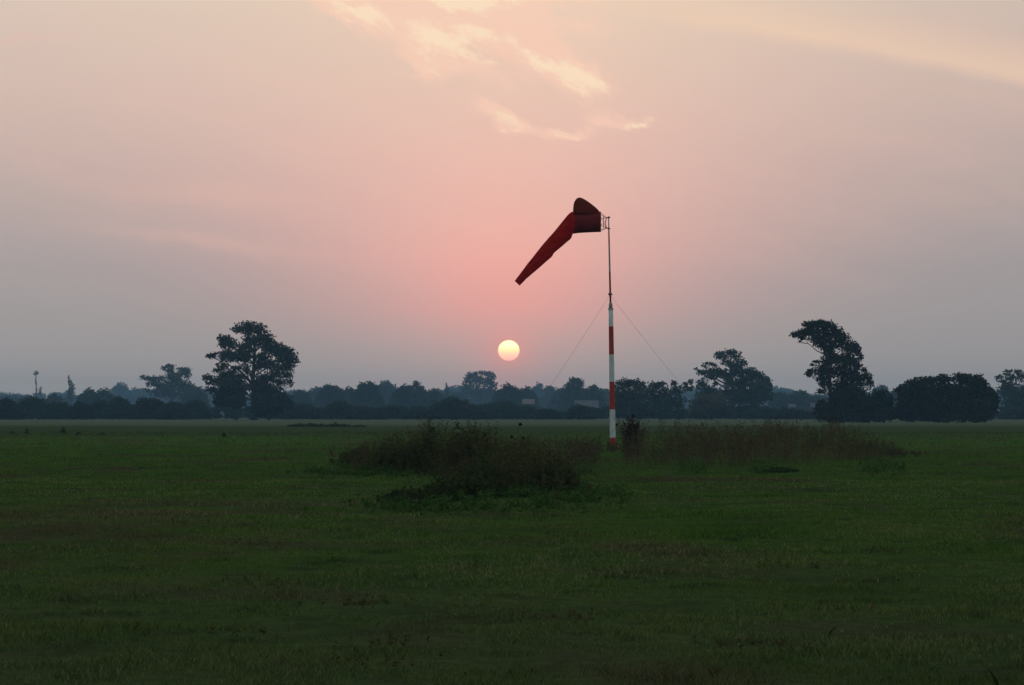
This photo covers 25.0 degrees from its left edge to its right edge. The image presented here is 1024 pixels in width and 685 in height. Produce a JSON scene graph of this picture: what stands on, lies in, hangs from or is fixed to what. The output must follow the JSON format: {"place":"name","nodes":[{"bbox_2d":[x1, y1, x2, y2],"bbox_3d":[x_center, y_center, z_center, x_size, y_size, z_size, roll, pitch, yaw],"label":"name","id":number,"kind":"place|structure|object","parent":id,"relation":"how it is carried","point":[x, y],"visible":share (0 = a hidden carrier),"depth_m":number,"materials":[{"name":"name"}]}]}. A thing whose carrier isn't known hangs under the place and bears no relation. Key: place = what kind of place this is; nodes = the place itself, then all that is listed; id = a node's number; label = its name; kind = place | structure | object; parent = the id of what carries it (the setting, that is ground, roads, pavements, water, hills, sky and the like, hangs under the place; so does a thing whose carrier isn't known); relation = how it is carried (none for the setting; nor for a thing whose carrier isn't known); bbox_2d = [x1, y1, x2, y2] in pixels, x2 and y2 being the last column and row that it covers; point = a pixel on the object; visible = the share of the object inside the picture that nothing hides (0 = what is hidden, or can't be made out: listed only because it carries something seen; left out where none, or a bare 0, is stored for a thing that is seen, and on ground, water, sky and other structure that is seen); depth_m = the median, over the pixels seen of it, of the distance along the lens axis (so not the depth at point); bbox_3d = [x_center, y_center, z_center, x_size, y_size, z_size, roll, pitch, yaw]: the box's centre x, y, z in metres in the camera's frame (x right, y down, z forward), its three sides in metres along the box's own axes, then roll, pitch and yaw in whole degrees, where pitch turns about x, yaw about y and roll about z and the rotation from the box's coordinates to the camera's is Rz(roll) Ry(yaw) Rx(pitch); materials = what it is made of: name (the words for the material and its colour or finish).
{"place":"outdoors","nodes":[
{"label":"outdoors","id":0,"kind":"place"},
{"bbox_2d":[0,415,1023,684],"bbox_3d":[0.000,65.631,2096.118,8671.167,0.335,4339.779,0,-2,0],"label":"ground","id":1,"kind":"structure","parent":0,"point":[306,629],"depth_m":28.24,"materials":[{"name":"green plant"}]},
{"bbox_2d":[0,397,27,419],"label":"round tree","id":2,"kind":"object","parent":1,"relation":"on","point":[9,409],"visible":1,"depth_m":587.99,"materials":[{"name":"green plant"}]},
{"bbox_2d":[0,394,27,403],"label":"hazy tree","id":3,"kind":"object","parent":1,"relation":"on","point":[14,398],"visible":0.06,"depth_m":1482.63,"materials":[{"name":"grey plant"}]},
{"bbox_2d":[16,395,47,418],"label":"round tree","id":4,"kind":"object","parent":1,"relation":"on","point":[31,406],"visible":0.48,"depth_m":624.80,"materials":[{"name":"green plant"}]},
{"bbox_2d":[32,370,41,396],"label":"slim tree","id":5,"kind":"object","parent":1,"relation":"on","point":[36,372],"visible":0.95,"depth_m":1499.65,"materials":[{"name":"green plant"}]},
{"bbox_2d":[35,401,71,418],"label":"round tree","id":6,"kind":"object","parent":1,"relation":"on","point":[53,410],"visible":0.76,"depth_m":611.73,"materials":[{"name":"green plant"}]},
{"bbox_2d":[44,393,67,405],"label":"hazy tree","id":7,"kind":"object","parent":1,"relation":"on","point":[53,397],"visible":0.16,"depth_m":1054.08,"materials":[{"name":"green plant"}]},
{"bbox_2d":[64,375,75,405],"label":"conifer","id":8,"kind":"object","parent":1,"relation":"on","point":[70,391],"visible":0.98,"depth_m":1299.30,"materials":[{"name":"green plant"}]},
{"bbox_2d":[62,400,97,419],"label":"round tree","id":9,"kind":"object","parent":1,"relation":"on","point":[79,410],"visible":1,"depth_m":599.30,"materials":[{"name":"green plant"}]},
{"bbox_2d":[72,387,101,405],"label":"hazy tree","id":10,"kind":"object","parent":1,"relation":"on","point":[91,396],"visible":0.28,"depth_m":1017.37,"materials":[{"name":"green plant"}]},
{"bbox_2d":[86,399,109,418],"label":"round tree","id":11,"kind":"object","parent":1,"relation":"on","point":[97,405],"visible":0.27,"depth_m":636.15,"materials":[{"name":"green plant"}]},
{"bbox_2d":[96,387,114,400],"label":"hazy tree","id":12,"kind":"object","parent":1,"relation":"on","point":[106,395],"visible":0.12,"depth_m":1029.84,"materials":[{"name":"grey plant"}]},
{"bbox_2d":[100,395,132,418],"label":"round tree","id":13,"kind":"object","parent":1,"relation":"on","point":[116,407],"visible":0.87,"depth_m":623.09,"materials":[{"name":"green plant"}]},
{"bbox_2d":[109,382,130,398],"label":"hazy tree","id":14,"kind":"object","parent":1,"relation":"on","point":[120,389],"visible":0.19,"depth_m":2224.38,"materials":[{"name":"green plant"}]},
{"bbox_2d":[124,387,148,404],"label":"hazy tree","id":15,"kind":"object","parent":1,"relation":"on","point":[133,395],"visible":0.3,"depth_m":2141.08,"materials":[{"name":"green plant"}]},
{"bbox_2d":[125,396,164,418],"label":"round tree","id":16,"kind":"object","parent":1,"relation":"on","point":[144,408],"visible":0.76,"depth_m":609.97,"materials":[{"name":"green plant"}]},
{"bbox_2d":[139,363,194,401],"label":"wide crowned tree","id":17,"kind":"object","parent":1,"relation":"on","point":[172,386],"visible":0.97,"depth_m":1149.32,"materials":[{"name":"green plant"}]},
{"bbox_2d":[152,401,195,419],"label":"round tree","id":18,"kind":"object","parent":1,"relation":"on","point":[172,410],"visible":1,"depth_m":597.27,"materials":[{"name":"green plant"}]},
{"bbox_2d":[179,385,212,411],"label":"hazy tree","id":19,"kind":"object","parent":1,"relation":"on","point":[192,393],"visible":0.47,"depth_m":1077.38,"materials":[{"name":"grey plant"}]},
{"bbox_2d":[183,399,213,418],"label":"round tree","id":20,"kind":"object","parent":1,"relation":"on","point":[199,409],"visible":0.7,"depth_m":634.34,"materials":[{"name":"green plant"}]},
{"bbox_2d":[211,380,248,419],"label":"tree","id":21,"kind":"object","parent":1,"relation":"on","point":[234,398],"visible":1,"depth_m":550.80,"materials":[{"name":"green plant"}]},
{"bbox_2d":[202,320,300,419],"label":"broad tree","id":22,"kind":"object","parent":1,"relation":"on","point":[242,353],"visible":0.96,"depth_m":558.53,"materials":[{"name":"green plant"}]},
{"bbox_2d":[248,383,293,419],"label":"bush","id":23,"kind":"object","parent":1,"relation":"on","point":[273,401],"visible":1,"depth_m":554.70,"materials":[{"name":"green plant"}]},
{"bbox_2d":[285,389,312,410],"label":"hazy tree","id":24,"kind":"object","parent":1,"relation":"on","point":[301,397],"visible":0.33,"depth_m":1125.27,"materials":[{"name":"green plant"}]},
{"bbox_2d":[279,402,322,418],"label":"round tree","id":25,"kind":"object","parent":1,"relation":"on","point":[303,411],"visible":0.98,"depth_m":620.59,"materials":[{"name":"green plant"}]},
{"bbox_2d":[308,386,320,401],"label":"hazy tree","id":26,"kind":"object","parent":1,"relation":"on","point":[314,392],"visible":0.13,"depth_m":1480.57,"materials":[{"name":"green plant"}]},
{"bbox_2d":[287,422,366,426],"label":"verge","id":27,"kind":"structure","parent":1,"relation":"on","point":[316,425],"depth_m":283.44,"materials":[{"name":"green plant"}]},
{"bbox_2d":[312,383,350,408],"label":"hazy tree","id":28,"kind":"object","parent":1,"relation":"on","point":[327,394],"visible":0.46,"depth_m":1052.88,"materials":[{"name":"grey plant"}]},
{"bbox_2d":[321,401,354,418],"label":"round tree","id":29,"kind":"object","parent":1,"relation":"on","point":[338,409],"visible":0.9,"depth_m":608.27,"materials":[{"name":"green plant"}]},
{"bbox_2d":[343,385,355,399],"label":"hazy tree","id":30,"kind":"object","parent":1,"relation":"on","point":[350,390],"visible":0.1,"depth_m":1113.35,"materials":[{"name":"green plant"}]},
{"bbox_2d":[343,405,390,419],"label":"round tree","id":31,"kind":"object","parent":1,"relation":"on","point":[365,412],"visible":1,"depth_m":594.88,"materials":[{"name":"green plant"}]},
{"bbox_2d":[349,380,386,407],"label":"hazy tree","id":32,"kind":"object","parent":1,"relation":"on","point":[367,393],"visible":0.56,"depth_m":1029.43,"materials":[{"name":"green plant"}]},
{"bbox_2d":[329,429,406,466],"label":"weed clump","id":33,"kind":"object","parent":1,"relation":"on","point":[356,452],"visible":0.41,"depth_m":72.53,"materials":[{"name":"green plant"}]},
{"bbox_2d":[378,380,397,406],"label":"hazy tree","id":34,"kind":"object","parent":1,"relation":"on","point":[387,387],"visible":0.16,"depth_m":1447.19,"materials":[{"name":"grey plant"}]},
{"bbox_2d":[377,404,407,418],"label":"round tree","id":35,"kind":"object","parent":1,"relation":"on","point":[393,410],"visible":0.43,"depth_m":631.16,"materials":[{"name":"green plant"}]},
{"bbox_2d":[387,383,426,407],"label":"hazy tree","id":36,"kind":"object","parent":1,"relation":"on","point":[407,396],"visible":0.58,"depth_m":1077.17,"materials":[{"name":"green plant"}]},
{"bbox_2d":[396,405,427,418],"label":"round tree","id":37,"kind":"object","parent":1,"relation":"on","point":[412,412],"visible":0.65,"depth_m":618.30,"materials":[{"name":"green plant"}]},
{"bbox_2d":[411,380,428,406],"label":"hazy tree","id":38,"kind":"object","parent":1,"relation":"on","point":[422,390],"visible":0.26,"depth_m":1090.67,"materials":[{"name":"green plant"}]},
{"bbox_2d":[424,388,444,407],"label":"hazy tree","id":39,"kind":"object","parent":1,"relation":"on","point":[432,395],"visible":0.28,"depth_m":1100.28,"materials":[{"name":"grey plant"}]},
{"bbox_2d":[376,449,504,505],"bbox_3d":[-1.152,2.714,46.904,1.946,1.035,7.081,-1,-2,16],"label":"weed clump","id":40,"kind":"object","parent":1,"relation":"on","point":[472,483],"visible":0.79,"depth_m":46.61,"materials":[{"name":"green plant"}]},
{"bbox_2d":[442,383,453,397],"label":"conifer","id":41,"kind":"object","parent":1,"relation":"on","point":[446,392],"visible":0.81,"depth_m":1499.25,"materials":[{"name":"green plant"}]},
{"bbox_2d":[420,396,479,419],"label":"round tree","id":42,"kind":"object","parent":1,"relation":"on","point":[458,408],"visible":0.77,"depth_m":604.77,"materials":[{"name":"green plant"}]},
{"bbox_2d":[449,392,462,400],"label":"hazy tree","id":43,"kind":"object","parent":1,"relation":"on","point":[456,394],"visible":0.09,"depth_m":1531.88,"materials":[{"name":"green plant"}]},
{"bbox_2d":[351,406,578,478],"bbox_3d":[-1.690,2.741,63.891,4.103,2.008,14.254,1,-2,-24],"label":"weed clump","id":44,"kind":"object","parent":1,"relation":"on","point":[415,453],"visible":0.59,"depth_m":62.71,"materials":[{"name":"green plant"}]},
{"bbox_2d":[459,370,497,404],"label":"square topped tree","id":45,"kind":"object","parent":1,"relation":"on","point":[481,397],"visible":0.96,"depth_m":1496.08,"materials":[{"name":"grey plant"}]},
{"bbox_2d":[463,407,495,419],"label":"round tree","id":46,"kind":"object","parent":1,"relation":"on","point":[479,414],"visible":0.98,"depth_m":593.41,"materials":[{"name":"green plant"}]},
{"bbox_2d":[482,400,519,418],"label":"round tree","id":47,"kind":"object","parent":1,"relation":"on","point":[506,409],"visible":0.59,"depth_m":628.89,"materials":[{"name":"green plant"}]},
{"bbox_2d":[488,381,527,405],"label":"hazy tree","id":48,"kind":"object","parent":1,"relation":"on","point":[512,393],"visible":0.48,"depth_m":1076.47,"materials":[{"name":"green plant"}]},
{"bbox_2d":[0,385,1020,414],"bbox_3d":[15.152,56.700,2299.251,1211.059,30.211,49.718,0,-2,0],"label":"wood","id":49,"kind":"object","parent":1,"relation":"on","point":[690,396],"visible":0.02,"depth_m":2294.73,"materials":[{"name":"green plant"}]},
{"bbox_2d":[446,440,587,496],"bbox_3d":[0.357,2.773,51.223,2.920,1.205,7.531,1,-2,-21],"label":"weed clump","id":50,"kind":"object","parent":1,"relation":"on","point":[541,470],"visible":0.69,"depth_m":49.97,"materials":[{"name":"green plant"}]},
{"bbox_2d":[510,405,536,418],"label":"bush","id":51,"kind":"object","parent":1,"relation":"on","point":[524,412],"visible":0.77,"depth_m":617.37,"materials":[{"name":"green plant"}]},
{"bbox_2d":[520,385,542,409],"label":"hazy tree","id":52,"kind":"object","parent":1,"relation":"on","point":[530,394],"visible":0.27,"depth_m":1137.77,"materials":[{"name":"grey plant"}]},
{"bbox_2d":[531,382,544,404],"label":"hazy tree","id":53,"kind":"object","parent":1,"relation":"on","point":[538,388],"visible":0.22,"depth_m":2058.12,"materials":[{"name":"green plant"}]},
{"bbox_2d":[530,408,562,419],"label":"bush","id":54,"kind":"object","parent":1,"relation":"on","point":[547,414],"visible":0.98,"depth_m":604.45,"materials":[{"name":"green plant"}]},
{"bbox_2d":[540,385,555,408],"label":"hazy tree","id":55,"kind":"object","parent":1,"relation":"on","point":[549,392],"visible":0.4,"depth_m":1647.15,"materials":[{"name":"green plant"}]},
{"bbox_2d":[89,403,1006,418],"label":"undergrowth","id":56,"kind":"object","parent":1,"relation":"on","point":[602,413],"visible":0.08,"depth_m":653.43,"materials":[{"name":"green plant"}]},
{"bbox_2d":[546,387,564,410],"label":"hazy tree","id":57,"kind":"object","parent":1,"relation":"on","point":[554,400],"visible":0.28,"depth_m":1257.73,"materials":[{"name":"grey plant"}]},
{"bbox_2d":[557,376,590,412],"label":"hazy tree","id":58,"kind":"object","parent":1,"relation":"on","point":[573,388],"visible":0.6,"depth_m":1137.16,"materials":[{"name":"green plant"}]},
{"bbox_2d":[561,404,597,419],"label":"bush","id":59,"kind":"object","parent":1,"relation":"on","point":[580,412],"visible":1,"depth_m":591.42,"materials":[{"name":"green plant"}]},
{"bbox_2d":[264,412,926,533],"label":"weeds","id":60,"kind":"object","parent":1,"relation":"on","point":[578,451],"visible":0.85,"depth_m":79.08,"materials":[{"name":"green plant"}]},
{"bbox_2d":[585,384,609,412],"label":"hazy tree","id":61,"kind":"object","parent":1,"relation":"on","point":[595,393],"visible":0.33,"depth_m":1149.49,"materials":[{"name":"green plant"}]},
{"bbox_2d":[599,388,617,412],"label":"hazy tree","id":62,"kind":"object","parent":1,"relation":"on","point":[606,393],"visible":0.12,"depth_m":1481.91,"materials":[{"name":"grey plant"}]},
{"bbox_2d":[515,197,730,450],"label":"windsock","id":63,"kind":"object","parent":1,"relation":"on","point":[584,216],"visible":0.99,"depth_m":104.91,"materials":[{"name":"red fabric"}]},
{"bbox_2d":[609,377,655,419],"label":"tree","id":64,"kind":"object","parent":1,"relation":"on","point":[629,394],"visible":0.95,"depth_m":599.19,"materials":[{"name":"green plant"}]},
{"bbox_2d":[616,413,652,456],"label":"tall weed","id":65,"kind":"object","parent":1,"relation":"on","point":[629,425],"visible":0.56,"depth_m":89.81,"materials":[{"name":"green plant"}]},
{"bbox_2d":[641,379,693,418],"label":"tree","id":66,"kind":"object","parent":1,"relation":"on","point":[663,392],"visible":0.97,"depth_m":609.30,"materials":[{"name":"green plant"}]},
{"bbox_2d":[684,391,737,419],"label":"bush","id":67,"kind":"object","parent":1,"relation":"on","point":[714,406],"visible":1,"depth_m":587.55,"materials":[{"name":"green plant"}]},
{"bbox_2d":[694,348,773,418],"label":"open crowned tree","id":68,"kind":"object","parent":1,"relation":"on","point":[740,392],"visible":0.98,"depth_m":647.88,"materials":[{"name":"green plant"}]},
{"bbox_2d":[739,405,788,418],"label":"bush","id":69,"kind":"object","parent":1,"relation":"on","point":[761,412],"visible":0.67,"depth_m":627.01,"materials":[{"name":"green plant"}]},
{"bbox_2d":[758,466,800,472],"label":"weed clump","id":70,"kind":"object","parent":1,"relation":"on","point":[772,469],"visible":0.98,"depth_m":66.66,"materials":[{"name":"green plant"}]},
{"bbox_2d":[767,391,792,408],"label":"hazy tree","id":71,"kind":"object","parent":1,"relation":"on","point":[779,398],"visible":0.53,"depth_m":1077.70,"materials":[{"name":"green plant"}]},
{"bbox_2d":[764,408,815,418],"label":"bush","id":72,"kind":"object","parent":1,"relation":"on","point":[794,413],"visible":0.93,"depth_m":614.52,"materials":[{"name":"green plant"}]},
{"bbox_2d":[780,389,818,410],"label":"hazy tree","id":73,"kind":"object","parent":1,"relation":"on","point":[801,400],"visible":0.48,"depth_m":1076.86,"materials":[{"name":"green plant"}]},
{"bbox_2d":[811,394,827,401],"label":"hazy tree","id":74,"kind":"object","parent":1,"relation":"on","point":[817,397],"visible":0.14,"depth_m":1139.74,"materials":[{"name":"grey plant"}]},
{"bbox_2d":[789,318,874,422],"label":"leaning tree","id":75,"kind":"object","parent":1,"relation":"on","point":[847,388],"visible":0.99,"depth_m":399.22,"materials":[{"name":"green plant"}]},
{"bbox_2d":[811,393,886,422],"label":"bush","id":76,"kind":"object","parent":1,"relation":"on","point":[859,412],"visible":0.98,"depth_m":395.47,"materials":[{"name":"green plant"}]},
{"bbox_2d":[867,385,889,399],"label":"hazy tree","id":77,"kind":"object","parent":1,"relation":"on","point":[881,387],"visible":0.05,"depth_m":1399.74,"materials":[{"name":"green plant"}]},
{"bbox_2d":[869,387,897,422],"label":"bush","id":78,"kind":"object","parent":1,"relation":"on","point":[885,405],"visible":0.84,"depth_m":403.36,"materials":[{"name":"green plant"}]},
{"bbox_2d":[884,386,898,406],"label":"hazy tree","id":79,"kind":"object","parent":1,"relation":"on","point":[894,395],"visible":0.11,"depth_m":1078.37,"materials":[{"name":"green plant"}]},
{"bbox_2d":[892,372,1000,422],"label":"thicket","id":80,"kind":"object","parent":1,"relation":"on","point":[920,400],"visible":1,"depth_m":400.87,"materials":[{"name":"green plant"}]},
{"bbox_2d":[994,369,1023,414],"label":"tree","id":81,"kind":"object","parent":1,"relation":"on","point":[1015,395],"visible":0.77,"depth_m":637.55,"materials":[{"name":"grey plant"}]},
{"bbox_2d":[995,407,1023,419],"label":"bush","id":82,"kind":"object","parent":1,"relation":"on","point":[1015,413],"visible":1,"depth_m":602.10,"materials":[{"name":"green plant"}]},
{"bbox_2d":[0,0,1023,398],"label":"sky","id":83,"kind":"structure","parent":0,"point":[371,185],"materials":[{"name":"pink"}]},
{"bbox_2d":[522,399,534,406],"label":"house","id":84,"kind":"structure","parent":0,"point":[531,402],"depth_m":950.98,"materials":[{"name":"grey tile"}]},
{"bbox_2d":[574,400,598,407],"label":"house","id":85,"kind":"structure","parent":0,"point":[592,403],"depth_m":902.90,"materials":[{"name":"grey"}]},
{"bbox_2d":[285,456,906,515],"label":"rank grass","id":86,"kind":"structure","parent":0,"point":[577,494],"depth_m":46.67,"materials":[{"name":"green plant"}]},
{"bbox_2d":[787,404,795,408],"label":"house","id":87,"kind":"structure","parent":0,"point":[792,406],"depth_m":801.35,"materials":[{"name":"grey"}]},
{"bbox_2d":[809,403,815,409],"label":"house","id":88,"kind":"structure","parent":0,"point":[811,405],"depth_m":761.55,"materials":[{"name":"grey"}]}
]}

